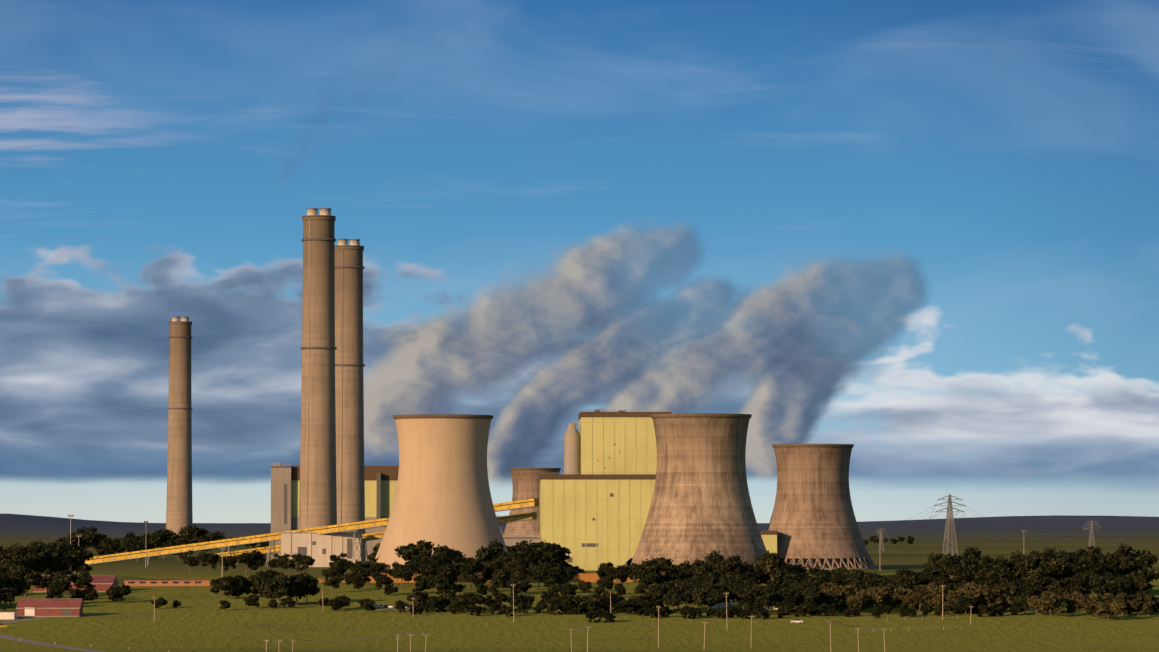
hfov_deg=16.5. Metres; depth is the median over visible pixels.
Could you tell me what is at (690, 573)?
tree
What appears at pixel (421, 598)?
tree
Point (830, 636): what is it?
power pole
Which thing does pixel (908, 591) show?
tree
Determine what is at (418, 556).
tree
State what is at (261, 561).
tree
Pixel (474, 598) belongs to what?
tree
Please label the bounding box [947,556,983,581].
tree
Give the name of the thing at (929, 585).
tree
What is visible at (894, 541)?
tree
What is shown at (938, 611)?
tree
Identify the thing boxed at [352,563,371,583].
tree
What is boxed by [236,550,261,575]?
tree
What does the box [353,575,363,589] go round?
tree
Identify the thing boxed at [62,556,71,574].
tree
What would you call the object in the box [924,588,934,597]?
tree
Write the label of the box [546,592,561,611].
tree
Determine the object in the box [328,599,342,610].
tree
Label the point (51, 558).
tree
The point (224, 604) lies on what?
tree
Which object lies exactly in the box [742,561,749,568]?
tree
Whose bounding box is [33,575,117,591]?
red shed
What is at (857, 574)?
tree
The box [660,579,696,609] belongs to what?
tree
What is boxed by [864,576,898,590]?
tree
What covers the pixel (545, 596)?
tree
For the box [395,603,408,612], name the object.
tree
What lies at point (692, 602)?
tree
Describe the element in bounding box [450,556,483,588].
tree
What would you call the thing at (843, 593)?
tree
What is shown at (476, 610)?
tree
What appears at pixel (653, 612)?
tree
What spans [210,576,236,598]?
tree
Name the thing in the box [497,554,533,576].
tree
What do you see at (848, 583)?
tree
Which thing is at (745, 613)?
tree
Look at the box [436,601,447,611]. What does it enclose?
tree
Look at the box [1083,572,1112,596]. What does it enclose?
tree
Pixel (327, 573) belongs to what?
tree
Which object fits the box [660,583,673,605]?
tree
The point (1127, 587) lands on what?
tree
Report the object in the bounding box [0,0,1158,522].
sky
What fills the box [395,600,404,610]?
tree
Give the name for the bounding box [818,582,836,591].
tree
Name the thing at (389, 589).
tree
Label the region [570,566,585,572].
tree
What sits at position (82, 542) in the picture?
tree
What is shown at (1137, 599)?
tree
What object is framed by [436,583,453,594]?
tree
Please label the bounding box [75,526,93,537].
tree
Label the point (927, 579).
tree
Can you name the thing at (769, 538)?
building
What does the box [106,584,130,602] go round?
tree
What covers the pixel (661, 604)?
tree
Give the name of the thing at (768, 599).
tree
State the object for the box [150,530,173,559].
tree
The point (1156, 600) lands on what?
tree
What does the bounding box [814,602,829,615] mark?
tree
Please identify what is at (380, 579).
tree
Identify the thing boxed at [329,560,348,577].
tree
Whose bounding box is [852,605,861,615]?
tree
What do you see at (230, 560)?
tree
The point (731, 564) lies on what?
tree
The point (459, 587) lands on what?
tree
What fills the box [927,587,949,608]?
tree
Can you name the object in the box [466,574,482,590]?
tree
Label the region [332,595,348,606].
tree
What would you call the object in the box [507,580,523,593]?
tree
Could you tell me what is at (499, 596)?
tree
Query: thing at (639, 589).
tree
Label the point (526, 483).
cooling tower
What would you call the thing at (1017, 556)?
tree
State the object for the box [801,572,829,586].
tree
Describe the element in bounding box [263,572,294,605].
tree
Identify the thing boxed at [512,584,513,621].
power pole
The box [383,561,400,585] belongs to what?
tree
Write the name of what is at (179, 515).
chimney
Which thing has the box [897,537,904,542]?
tree
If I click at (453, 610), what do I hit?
tree
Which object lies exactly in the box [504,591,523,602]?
tree
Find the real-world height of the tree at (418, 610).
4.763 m
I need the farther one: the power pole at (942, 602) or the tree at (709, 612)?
the tree at (709, 612)
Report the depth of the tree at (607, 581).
1889.13 m
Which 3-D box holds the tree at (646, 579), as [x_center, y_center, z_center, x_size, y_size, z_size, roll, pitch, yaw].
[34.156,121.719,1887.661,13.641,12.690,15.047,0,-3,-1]
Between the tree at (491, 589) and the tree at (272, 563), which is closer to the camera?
the tree at (491, 589)
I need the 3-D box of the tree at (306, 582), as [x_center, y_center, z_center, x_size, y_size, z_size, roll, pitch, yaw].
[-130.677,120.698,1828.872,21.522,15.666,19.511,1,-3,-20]
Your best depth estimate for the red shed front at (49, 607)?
1749.39 m
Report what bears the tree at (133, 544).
on the ground
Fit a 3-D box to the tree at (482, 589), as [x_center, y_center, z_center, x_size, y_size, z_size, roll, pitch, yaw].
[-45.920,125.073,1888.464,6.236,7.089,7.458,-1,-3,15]
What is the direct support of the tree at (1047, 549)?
on the ground
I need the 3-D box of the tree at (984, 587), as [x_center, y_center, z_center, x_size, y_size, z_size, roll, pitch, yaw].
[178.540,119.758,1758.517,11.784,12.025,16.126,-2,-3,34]
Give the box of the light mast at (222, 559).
[219,547,224,576]
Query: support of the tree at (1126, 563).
on the ground
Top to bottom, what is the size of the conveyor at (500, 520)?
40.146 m
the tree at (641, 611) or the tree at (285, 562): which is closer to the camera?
the tree at (641, 611)
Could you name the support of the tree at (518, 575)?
on the ground
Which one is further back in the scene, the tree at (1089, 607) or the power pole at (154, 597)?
the power pole at (154, 597)
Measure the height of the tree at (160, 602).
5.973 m
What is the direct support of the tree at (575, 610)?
on the ground
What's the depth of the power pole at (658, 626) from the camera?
1472.09 m
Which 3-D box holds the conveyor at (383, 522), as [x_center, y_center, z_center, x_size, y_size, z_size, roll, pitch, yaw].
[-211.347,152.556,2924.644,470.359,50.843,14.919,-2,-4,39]
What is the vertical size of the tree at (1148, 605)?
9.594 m
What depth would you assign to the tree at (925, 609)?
1715.80 m
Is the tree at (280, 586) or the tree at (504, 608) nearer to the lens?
the tree at (504, 608)
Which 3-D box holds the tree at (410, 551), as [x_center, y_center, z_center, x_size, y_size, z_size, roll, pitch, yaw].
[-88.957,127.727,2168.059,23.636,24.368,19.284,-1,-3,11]
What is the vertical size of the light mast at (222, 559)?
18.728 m
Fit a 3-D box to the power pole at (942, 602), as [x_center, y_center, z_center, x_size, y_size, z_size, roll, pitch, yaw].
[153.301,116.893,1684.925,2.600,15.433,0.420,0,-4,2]
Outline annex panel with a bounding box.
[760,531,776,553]
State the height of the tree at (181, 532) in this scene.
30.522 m
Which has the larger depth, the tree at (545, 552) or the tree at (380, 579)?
the tree at (545, 552)
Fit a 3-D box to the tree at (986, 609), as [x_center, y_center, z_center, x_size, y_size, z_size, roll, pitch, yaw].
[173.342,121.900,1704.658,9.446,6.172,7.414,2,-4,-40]
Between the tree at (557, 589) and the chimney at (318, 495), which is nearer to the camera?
the tree at (557, 589)
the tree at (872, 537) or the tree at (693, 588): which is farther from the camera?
the tree at (872, 537)
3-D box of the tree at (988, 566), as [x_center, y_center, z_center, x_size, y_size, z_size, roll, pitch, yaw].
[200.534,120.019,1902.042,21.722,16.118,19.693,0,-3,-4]
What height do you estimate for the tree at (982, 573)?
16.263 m
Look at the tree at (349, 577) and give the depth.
1972.02 m
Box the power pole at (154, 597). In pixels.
[152,596,156,621]
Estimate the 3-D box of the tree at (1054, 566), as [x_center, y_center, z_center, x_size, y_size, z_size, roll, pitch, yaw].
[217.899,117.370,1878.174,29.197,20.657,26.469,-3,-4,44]
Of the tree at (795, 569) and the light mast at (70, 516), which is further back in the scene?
the light mast at (70, 516)
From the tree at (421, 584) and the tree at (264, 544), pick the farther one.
the tree at (264, 544)
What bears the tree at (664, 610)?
on the ground
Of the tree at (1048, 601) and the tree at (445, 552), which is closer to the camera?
the tree at (1048, 601)
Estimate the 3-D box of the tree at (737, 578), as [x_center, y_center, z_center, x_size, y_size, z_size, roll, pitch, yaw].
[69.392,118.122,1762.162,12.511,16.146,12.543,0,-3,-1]
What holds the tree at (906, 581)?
on the ground
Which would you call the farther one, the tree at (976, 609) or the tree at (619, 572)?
the tree at (619, 572)
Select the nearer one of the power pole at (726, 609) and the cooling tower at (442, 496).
the power pole at (726, 609)
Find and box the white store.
[0,612,16,619]
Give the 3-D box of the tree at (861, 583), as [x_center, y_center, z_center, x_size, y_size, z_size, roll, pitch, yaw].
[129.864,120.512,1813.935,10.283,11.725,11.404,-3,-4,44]
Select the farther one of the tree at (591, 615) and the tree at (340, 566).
the tree at (340, 566)
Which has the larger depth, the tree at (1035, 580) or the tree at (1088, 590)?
the tree at (1088, 590)
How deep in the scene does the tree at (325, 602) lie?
1804.02 m
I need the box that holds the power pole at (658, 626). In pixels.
[656,606,659,647]
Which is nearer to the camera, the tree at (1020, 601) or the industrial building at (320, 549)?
the tree at (1020, 601)
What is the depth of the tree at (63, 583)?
1880.61 m
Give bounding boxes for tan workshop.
[367,573,639,582]
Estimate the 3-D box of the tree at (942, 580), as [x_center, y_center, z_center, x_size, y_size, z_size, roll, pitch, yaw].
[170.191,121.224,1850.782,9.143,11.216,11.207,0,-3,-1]
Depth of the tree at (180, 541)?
3404.86 m
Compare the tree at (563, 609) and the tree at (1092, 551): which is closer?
the tree at (563, 609)
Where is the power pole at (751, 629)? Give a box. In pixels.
[749,615,752,646]
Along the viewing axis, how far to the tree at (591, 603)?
1739.99 m
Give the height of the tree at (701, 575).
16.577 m
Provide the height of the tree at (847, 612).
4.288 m
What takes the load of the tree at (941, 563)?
on the ground
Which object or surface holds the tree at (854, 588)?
on the ground
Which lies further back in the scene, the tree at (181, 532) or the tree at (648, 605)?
the tree at (181, 532)
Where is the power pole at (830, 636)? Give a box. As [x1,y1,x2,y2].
[829,620,831,651]
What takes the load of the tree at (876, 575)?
on the ground
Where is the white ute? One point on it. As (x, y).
(796, 621)
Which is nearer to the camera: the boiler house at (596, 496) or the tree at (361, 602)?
the tree at (361, 602)
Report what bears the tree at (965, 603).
on the ground
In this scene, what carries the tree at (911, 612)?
on the ground
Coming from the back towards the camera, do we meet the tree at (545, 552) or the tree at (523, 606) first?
the tree at (545, 552)
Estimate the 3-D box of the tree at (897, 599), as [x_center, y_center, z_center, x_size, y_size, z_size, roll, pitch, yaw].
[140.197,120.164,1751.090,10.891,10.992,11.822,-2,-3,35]
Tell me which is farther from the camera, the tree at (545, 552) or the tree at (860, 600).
the tree at (545, 552)
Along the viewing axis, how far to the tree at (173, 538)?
3570.65 m
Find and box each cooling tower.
[375,414,507,572]
[503,468,560,534]
[631,413,766,568]
[767,444,879,569]
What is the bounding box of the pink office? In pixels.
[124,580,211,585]
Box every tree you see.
[0,543,37,572]
[0,566,10,576]
[0,571,26,610]
[9,563,41,597]
[9,576,30,607]
[26,542,43,552]
[27,540,69,573]
[35,568,64,594]
[45,587,63,597]
[47,571,71,597]
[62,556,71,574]
[63,539,92,572]
[65,532,88,548]
[67,569,95,588]
[69,588,86,601]
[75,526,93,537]
[76,547,94,574]
[81,526,105,551]
[83,587,98,602]
[96,536,120,555]
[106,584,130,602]
[110,537,126,553]
[119,533,155,561]
[120,531,135,559]
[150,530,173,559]
[151,597,167,608]
[154,528,182,558]
[162,536,189,560]
[172,600,180,607]
[173,527,185,536]
[178,549,200,572]
[181,524,225,551]
[196,552,219,572]
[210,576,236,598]
[219,554,238,574]
[219,599,230,608]
[226,575,251,597]
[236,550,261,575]
[243,594,259,608]
[244,554,266,572]
[245,543,256,546]
[247,574,263,595]
[254,569,279,578]
[255,574,273,598]
[259,542,270,546]
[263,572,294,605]
[267,553,279,568]
[268,599,277,607]
[276,553,299,574]
[280,597,295,606]
[285,578,298,597]
[286,573,318,604]
[292,553,315,575]
[301,584,319,602]
[318,598,330,605]
[321,568,337,580]
[323,576,344,590]
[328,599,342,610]
[329,553,352,569]
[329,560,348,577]
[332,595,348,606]
[345,573,356,589]
[347,560,361,571]
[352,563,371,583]
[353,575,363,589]
[358,598,370,607]
[362,600,375,610]
[366,561,386,572]
[367,543,379,560]
[370,572,393,594]
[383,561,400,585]
[384,585,398,594]
[392,562,415,588]
[394,539,435,560]
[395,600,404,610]
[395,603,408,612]
[402,560,420,586]
[404,554,421,574]
[406,591,441,606]
[409,606,423,614]
[410,551,430,562]
[412,579,432,591]
[413,557,442,581]
[420,604,429,612]
[426,575,443,588]
[427,595,440,612]
[428,554,454,566]
[432,544,465,563]
[433,563,457,586]
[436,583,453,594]
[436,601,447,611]
[437,590,455,608]
[449,594,470,611]
[449,607,458,613]
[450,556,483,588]
[451,604,464,612]
[453,584,464,592]
[462,591,486,606]
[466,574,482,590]
[468,606,481,615]
[476,538,509,571]
[476,583,488,594]
[480,594,498,606]
[480,606,486,613]
[482,564,494,587]
[488,584,499,592]
[488,601,502,613]
[489,568,510,591]
[491,591,506,604]
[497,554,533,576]
[500,604,514,616]
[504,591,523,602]
[507,545,514,553]
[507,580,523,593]
[510,551,531,573]
[510,600,532,612]
[511,540,570,565]
[511,566,528,583]
[519,594,534,603]
[521,582,532,593]
[526,561,554,588]
[532,565,568,586]
[535,599,548,613]
[540,590,556,604]
[541,602,559,614]
[545,567,578,584]
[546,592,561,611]
[548,583,562,594]
[552,590,572,604]
[557,606,569,613]
[560,582,577,594]
[561,596,584,610]
[562,560,572,568]
[566,604,581,614]
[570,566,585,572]
[578,581,591,592]
[581,593,607,608]
[584,600,595,612]
[585,609,602,622]
[589,606,601,611]
[594,586,604,594]
[596,568,610,578]
[596,575,614,590]
[597,612,615,622]
[598,561,614,570]
[602,590,625,603]
[603,601,614,611]
[607,564,629,582]
[611,607,617,612]
[614,583,625,595]
[614,601,633,614]
[626,558,632,565]
[626,563,637,582]
[629,595,649,609]
[634,557,660,575]
[635,583,647,594]
[637,557,674,583]
[637,572,660,589]
[637,607,649,615]
[643,601,658,609]
[644,583,664,604]
[644,599,663,608]
[646,609,660,617]
[651,569,673,583]
[659,606,672,617]
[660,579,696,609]
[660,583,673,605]
[661,587,687,610]
[670,564,685,580]
[678,560,690,574]
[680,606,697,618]
[682,583,699,606]
[683,559,703,578]
[686,582,714,607]
[690,562,719,585]
[690,582,723,608]
[695,608,701,616]
[702,550,724,573]
[706,608,716,615]
[709,584,730,610]
[715,554,754,577]
[716,610,728,618]
[719,565,756,583]
[719,575,735,607]
[723,576,743,606]
[727,580,750,608]
[727,606,741,616]
[739,583,778,605]
[739,609,752,618]
[741,577,759,585]
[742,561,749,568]
[746,604,760,614]
[753,550,787,580]
[753,588,778,609]
[754,567,763,584]
[755,607,769,619]
[759,572,769,583]
[767,571,802,589]
[772,567,808,580]
[772,589,799,611]
[774,602,791,614]
[777,610,785,617]
[786,563,807,571]
[787,565,809,577]
[790,583,824,605]
[794,604,811,616]
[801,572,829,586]
[808,566,833,578]
[810,603,821,614]
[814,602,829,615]
[816,591,842,611]
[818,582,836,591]
[822,589,839,608]
[827,576,846,584]
[827,608,838,615]
[829,567,868,580]
[830,585,855,609]
[836,582,861,608]
[842,609,853,616]
[846,584,864,594]
[846,592,870,612]
[847,568,871,581]
[851,580,866,589]
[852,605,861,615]
[859,587,885,612]
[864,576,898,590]
[865,571,886,579]
[868,536,876,541]
[871,587,896,605]
[872,610,880,617]
[874,604,892,613]
[884,583,898,594]
[889,588,905,607]
[890,539,897,543]
[892,569,922,589]
[895,568,937,591]
[895,605,908,616]
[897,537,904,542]
[899,588,915,608]
[902,584,932,610]
[903,609,916,617]
[914,582,938,592]
[920,561,941,582]
[921,605,931,615]
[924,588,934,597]
[927,551,960,578]
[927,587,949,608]
[934,605,945,615]
[937,576,955,585]
[939,604,951,613]
[941,582,966,590]
[943,590,964,611]
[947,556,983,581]
[952,576,966,583]
[952,595,977,614]
[953,546,979,577]
[954,609,966,613]
[956,583,976,592]
[957,546,993,565]
[961,586,993,606]
[965,562,994,583]
[972,605,979,613]
[973,574,1000,587]
[974,584,997,594]
[977,605,994,616]
[982,562,993,568]
[987,555,1015,583]
[989,586,1011,608]
[989,605,1005,615]
[991,550,1026,580]
[999,580,1020,608]
[1007,578,1032,593]
[1009,605,1021,615]
[1010,550,1059,580]
[1010,590,1033,613]
[1013,555,1069,577]
[1021,569,1056,590]
[1025,586,1047,596]
[1026,595,1041,614]
[1030,547,1056,555]
[1037,591,1064,616]
[1040,571,1056,586]
[1044,580,1069,596]
[1052,550,1082,567]
[1054,567,1076,587]
[1060,585,1088,607]
[1061,552,1120,597]
[1061,571,1091,588]
[1063,591,1086,614]
[1069,545,1102,556]
[1082,597,1101,618]
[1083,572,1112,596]
[1088,575,1129,598]
[1094,593,1120,619]
[1099,552,1135,593]
[1104,592,1130,601]
[1112,550,1157,568]
[1113,573,1135,591]
[1113,592,1137,615]
[1115,543,1141,570]
[1120,574,1138,597]
[1124,562,1158,581]
[1126,594,1154,614]
[1128,571,1153,597]
[1140,595,1158,615]
[1141,593,1158,614]
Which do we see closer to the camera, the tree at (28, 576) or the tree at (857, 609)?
the tree at (857, 609)
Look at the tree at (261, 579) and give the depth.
1825.24 m
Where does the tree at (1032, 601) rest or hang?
on the ground
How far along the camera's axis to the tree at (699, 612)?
1715.53 m
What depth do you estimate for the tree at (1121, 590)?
1800.82 m
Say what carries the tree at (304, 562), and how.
on the ground
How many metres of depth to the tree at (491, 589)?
1904.55 m
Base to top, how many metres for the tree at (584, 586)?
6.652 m
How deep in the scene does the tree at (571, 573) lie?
1950.11 m
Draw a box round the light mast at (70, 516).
[68,515,73,543]
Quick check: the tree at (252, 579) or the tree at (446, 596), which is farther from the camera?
the tree at (252, 579)
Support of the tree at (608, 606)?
on the ground
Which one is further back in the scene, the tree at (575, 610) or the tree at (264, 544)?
the tree at (264, 544)
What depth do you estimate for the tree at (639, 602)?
1737.62 m
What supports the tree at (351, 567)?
on the ground
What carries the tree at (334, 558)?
on the ground
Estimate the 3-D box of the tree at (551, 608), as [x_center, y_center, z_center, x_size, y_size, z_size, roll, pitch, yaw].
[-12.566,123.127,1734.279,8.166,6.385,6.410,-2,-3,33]
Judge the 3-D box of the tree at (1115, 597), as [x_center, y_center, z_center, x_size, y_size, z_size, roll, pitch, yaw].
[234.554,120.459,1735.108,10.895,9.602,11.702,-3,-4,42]
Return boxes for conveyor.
[85,498,538,566]
[215,512,536,564]
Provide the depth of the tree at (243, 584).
1891.46 m
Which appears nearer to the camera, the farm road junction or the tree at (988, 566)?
the farm road junction
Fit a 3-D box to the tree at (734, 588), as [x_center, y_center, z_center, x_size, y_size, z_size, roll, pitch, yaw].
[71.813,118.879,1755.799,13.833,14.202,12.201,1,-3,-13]
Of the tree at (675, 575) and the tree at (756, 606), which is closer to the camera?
the tree at (756, 606)
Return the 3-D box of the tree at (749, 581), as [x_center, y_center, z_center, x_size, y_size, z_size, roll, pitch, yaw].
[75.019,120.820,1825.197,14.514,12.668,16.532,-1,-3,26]
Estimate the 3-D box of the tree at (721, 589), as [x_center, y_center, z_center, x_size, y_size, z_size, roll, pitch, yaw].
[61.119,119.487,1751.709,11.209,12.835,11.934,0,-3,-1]
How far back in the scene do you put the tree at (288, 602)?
1800.68 m
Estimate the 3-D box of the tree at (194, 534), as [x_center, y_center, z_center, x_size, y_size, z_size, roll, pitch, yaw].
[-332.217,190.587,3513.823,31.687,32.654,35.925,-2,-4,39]
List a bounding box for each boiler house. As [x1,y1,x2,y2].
[270,463,398,560]
[502,410,671,569]
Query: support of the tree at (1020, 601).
on the ground
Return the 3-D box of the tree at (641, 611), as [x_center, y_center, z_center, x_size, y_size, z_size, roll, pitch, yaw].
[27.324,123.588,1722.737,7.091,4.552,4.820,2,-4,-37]
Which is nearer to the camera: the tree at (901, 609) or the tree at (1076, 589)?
the tree at (901, 609)
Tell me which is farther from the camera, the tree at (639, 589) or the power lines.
the power lines
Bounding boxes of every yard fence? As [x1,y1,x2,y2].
[863,615,948,620]
[871,626,943,631]
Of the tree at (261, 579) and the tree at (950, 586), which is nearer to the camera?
the tree at (950, 586)
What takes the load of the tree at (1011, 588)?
on the ground
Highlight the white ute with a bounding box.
[791,619,802,622]
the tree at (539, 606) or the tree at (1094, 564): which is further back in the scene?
the tree at (1094, 564)
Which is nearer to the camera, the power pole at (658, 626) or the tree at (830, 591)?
the power pole at (658, 626)
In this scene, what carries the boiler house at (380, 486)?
on the ground
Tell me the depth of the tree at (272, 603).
1799.63 m
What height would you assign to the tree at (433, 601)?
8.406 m
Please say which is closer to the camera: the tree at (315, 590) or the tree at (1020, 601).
the tree at (1020, 601)
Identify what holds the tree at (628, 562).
on the ground
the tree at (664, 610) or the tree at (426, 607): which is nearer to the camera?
the tree at (664, 610)
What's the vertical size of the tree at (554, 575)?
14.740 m
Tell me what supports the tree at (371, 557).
on the ground
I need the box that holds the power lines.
[863,506,1094,559]
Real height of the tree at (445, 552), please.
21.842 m
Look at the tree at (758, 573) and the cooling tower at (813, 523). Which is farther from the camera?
the cooling tower at (813, 523)
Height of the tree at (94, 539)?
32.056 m
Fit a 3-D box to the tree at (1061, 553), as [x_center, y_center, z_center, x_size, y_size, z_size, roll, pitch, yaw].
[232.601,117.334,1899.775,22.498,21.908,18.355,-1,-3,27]
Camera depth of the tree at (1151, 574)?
1888.83 m
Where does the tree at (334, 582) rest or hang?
on the ground
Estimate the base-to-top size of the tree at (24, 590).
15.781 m
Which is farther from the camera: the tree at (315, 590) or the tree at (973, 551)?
the tree at (973, 551)
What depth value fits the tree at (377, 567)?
2208.15 m
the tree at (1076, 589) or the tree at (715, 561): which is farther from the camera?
the tree at (715, 561)
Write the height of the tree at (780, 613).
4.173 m
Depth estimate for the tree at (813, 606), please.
1719.08 m
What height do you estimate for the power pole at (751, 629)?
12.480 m
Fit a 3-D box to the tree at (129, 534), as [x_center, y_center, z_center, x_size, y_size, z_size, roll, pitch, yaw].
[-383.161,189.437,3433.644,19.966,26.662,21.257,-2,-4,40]
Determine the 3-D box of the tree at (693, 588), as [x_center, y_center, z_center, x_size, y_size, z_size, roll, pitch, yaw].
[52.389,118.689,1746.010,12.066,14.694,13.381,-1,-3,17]
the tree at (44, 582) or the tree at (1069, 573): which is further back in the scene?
the tree at (44, 582)
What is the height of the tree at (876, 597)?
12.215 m
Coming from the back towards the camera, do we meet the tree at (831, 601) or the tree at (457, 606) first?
the tree at (457, 606)
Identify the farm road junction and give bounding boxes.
[0,617,50,622]
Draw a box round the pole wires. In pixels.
[290,620,871,640]
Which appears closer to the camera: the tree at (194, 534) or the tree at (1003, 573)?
the tree at (1003, 573)
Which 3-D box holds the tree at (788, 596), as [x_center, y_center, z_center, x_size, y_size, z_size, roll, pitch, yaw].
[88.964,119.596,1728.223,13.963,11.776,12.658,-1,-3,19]
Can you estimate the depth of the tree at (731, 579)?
1767.01 m
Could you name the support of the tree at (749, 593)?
on the ground
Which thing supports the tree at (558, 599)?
on the ground
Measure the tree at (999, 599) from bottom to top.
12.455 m
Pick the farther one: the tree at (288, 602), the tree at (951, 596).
the tree at (288, 602)
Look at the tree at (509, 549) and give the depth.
2466.48 m
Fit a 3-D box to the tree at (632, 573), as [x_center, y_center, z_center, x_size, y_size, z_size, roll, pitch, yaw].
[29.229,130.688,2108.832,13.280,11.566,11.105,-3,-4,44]
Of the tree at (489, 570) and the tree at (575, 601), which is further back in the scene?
the tree at (489, 570)
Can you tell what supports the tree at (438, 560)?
on the ground
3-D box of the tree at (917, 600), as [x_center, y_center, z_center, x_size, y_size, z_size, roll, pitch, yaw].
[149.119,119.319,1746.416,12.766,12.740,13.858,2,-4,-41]
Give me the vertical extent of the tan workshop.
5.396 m
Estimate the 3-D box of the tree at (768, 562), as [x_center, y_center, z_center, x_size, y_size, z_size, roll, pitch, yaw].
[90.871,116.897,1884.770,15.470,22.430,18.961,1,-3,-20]
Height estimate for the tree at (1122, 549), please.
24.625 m
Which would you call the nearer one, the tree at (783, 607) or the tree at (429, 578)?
the tree at (783, 607)
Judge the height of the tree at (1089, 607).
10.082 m
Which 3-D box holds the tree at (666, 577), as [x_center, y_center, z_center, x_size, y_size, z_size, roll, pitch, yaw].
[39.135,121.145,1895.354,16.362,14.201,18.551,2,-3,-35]
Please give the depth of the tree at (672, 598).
1731.88 m
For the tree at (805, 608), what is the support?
on the ground
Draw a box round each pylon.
[878,528,884,550]
[933,493,965,556]
[1084,519,1098,546]
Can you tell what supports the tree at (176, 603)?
on the ground
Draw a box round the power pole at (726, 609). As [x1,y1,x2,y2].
[726,592,727,630]
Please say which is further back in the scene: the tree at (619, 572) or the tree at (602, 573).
the tree at (602, 573)
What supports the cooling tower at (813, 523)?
on the ground
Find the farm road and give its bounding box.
[0,634,103,651]
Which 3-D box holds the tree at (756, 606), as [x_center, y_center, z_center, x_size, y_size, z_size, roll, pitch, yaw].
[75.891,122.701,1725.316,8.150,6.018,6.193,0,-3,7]
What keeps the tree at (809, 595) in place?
on the ground
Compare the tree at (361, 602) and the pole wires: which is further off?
the tree at (361, 602)
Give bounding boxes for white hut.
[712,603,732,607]
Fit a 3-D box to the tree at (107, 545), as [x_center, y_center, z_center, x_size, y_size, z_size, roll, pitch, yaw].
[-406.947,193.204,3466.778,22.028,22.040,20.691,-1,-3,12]
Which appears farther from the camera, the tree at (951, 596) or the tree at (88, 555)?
the tree at (88, 555)
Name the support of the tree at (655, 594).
on the ground
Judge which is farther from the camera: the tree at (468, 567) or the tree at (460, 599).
the tree at (468, 567)
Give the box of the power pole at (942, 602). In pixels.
[942,585,942,619]
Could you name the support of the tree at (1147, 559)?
on the ground
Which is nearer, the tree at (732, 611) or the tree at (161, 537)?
the tree at (732, 611)
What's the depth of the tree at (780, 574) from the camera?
1862.98 m
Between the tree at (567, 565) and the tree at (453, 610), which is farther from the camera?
the tree at (567, 565)
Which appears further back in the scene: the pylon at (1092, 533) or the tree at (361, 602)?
the pylon at (1092, 533)
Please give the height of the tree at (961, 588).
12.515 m
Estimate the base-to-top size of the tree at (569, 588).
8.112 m
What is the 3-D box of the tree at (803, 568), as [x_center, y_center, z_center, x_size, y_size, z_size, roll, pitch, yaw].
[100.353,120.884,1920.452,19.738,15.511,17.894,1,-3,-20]
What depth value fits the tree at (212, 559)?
2532.45 m
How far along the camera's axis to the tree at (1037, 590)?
1772.53 m
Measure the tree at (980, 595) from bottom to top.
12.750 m
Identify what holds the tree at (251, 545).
on the ground
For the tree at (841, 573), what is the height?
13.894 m
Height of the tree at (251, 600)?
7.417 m
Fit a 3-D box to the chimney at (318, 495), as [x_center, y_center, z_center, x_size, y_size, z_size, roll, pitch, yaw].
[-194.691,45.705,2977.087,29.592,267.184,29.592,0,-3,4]
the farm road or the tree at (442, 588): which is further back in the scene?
the tree at (442, 588)
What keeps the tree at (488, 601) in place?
on the ground
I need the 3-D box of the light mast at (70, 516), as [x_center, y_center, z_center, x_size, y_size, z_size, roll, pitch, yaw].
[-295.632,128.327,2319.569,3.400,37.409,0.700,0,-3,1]
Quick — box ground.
[0,514,1158,651]
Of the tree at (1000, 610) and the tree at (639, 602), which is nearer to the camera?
the tree at (1000, 610)
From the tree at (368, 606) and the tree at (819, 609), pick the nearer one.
the tree at (819, 609)
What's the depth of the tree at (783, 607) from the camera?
1721.09 m
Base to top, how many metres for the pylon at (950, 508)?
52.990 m
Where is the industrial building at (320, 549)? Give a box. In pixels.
[281,532,362,566]
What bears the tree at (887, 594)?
on the ground
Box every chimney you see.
[166,317,192,535]
[299,208,336,529]
[335,239,365,561]
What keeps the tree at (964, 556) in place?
on the ground
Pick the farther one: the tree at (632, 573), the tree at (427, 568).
the tree at (632, 573)
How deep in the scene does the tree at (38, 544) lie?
2260.51 m
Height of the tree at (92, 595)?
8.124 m
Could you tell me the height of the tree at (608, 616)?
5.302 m
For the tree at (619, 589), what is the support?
on the ground
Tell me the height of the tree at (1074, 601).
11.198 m
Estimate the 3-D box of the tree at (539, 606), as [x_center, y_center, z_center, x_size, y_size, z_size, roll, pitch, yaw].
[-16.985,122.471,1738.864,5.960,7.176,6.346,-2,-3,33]
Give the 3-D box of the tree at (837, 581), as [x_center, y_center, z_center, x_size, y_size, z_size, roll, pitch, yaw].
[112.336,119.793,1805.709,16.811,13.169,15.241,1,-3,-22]
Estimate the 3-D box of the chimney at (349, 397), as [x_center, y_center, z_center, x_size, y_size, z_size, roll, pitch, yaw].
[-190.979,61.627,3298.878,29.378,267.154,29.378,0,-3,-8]
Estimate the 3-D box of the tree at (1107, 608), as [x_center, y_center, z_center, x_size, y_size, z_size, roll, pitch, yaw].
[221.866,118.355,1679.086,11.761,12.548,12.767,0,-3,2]
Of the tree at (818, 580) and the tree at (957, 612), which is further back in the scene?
the tree at (818, 580)
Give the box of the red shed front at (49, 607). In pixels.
[16,598,83,616]

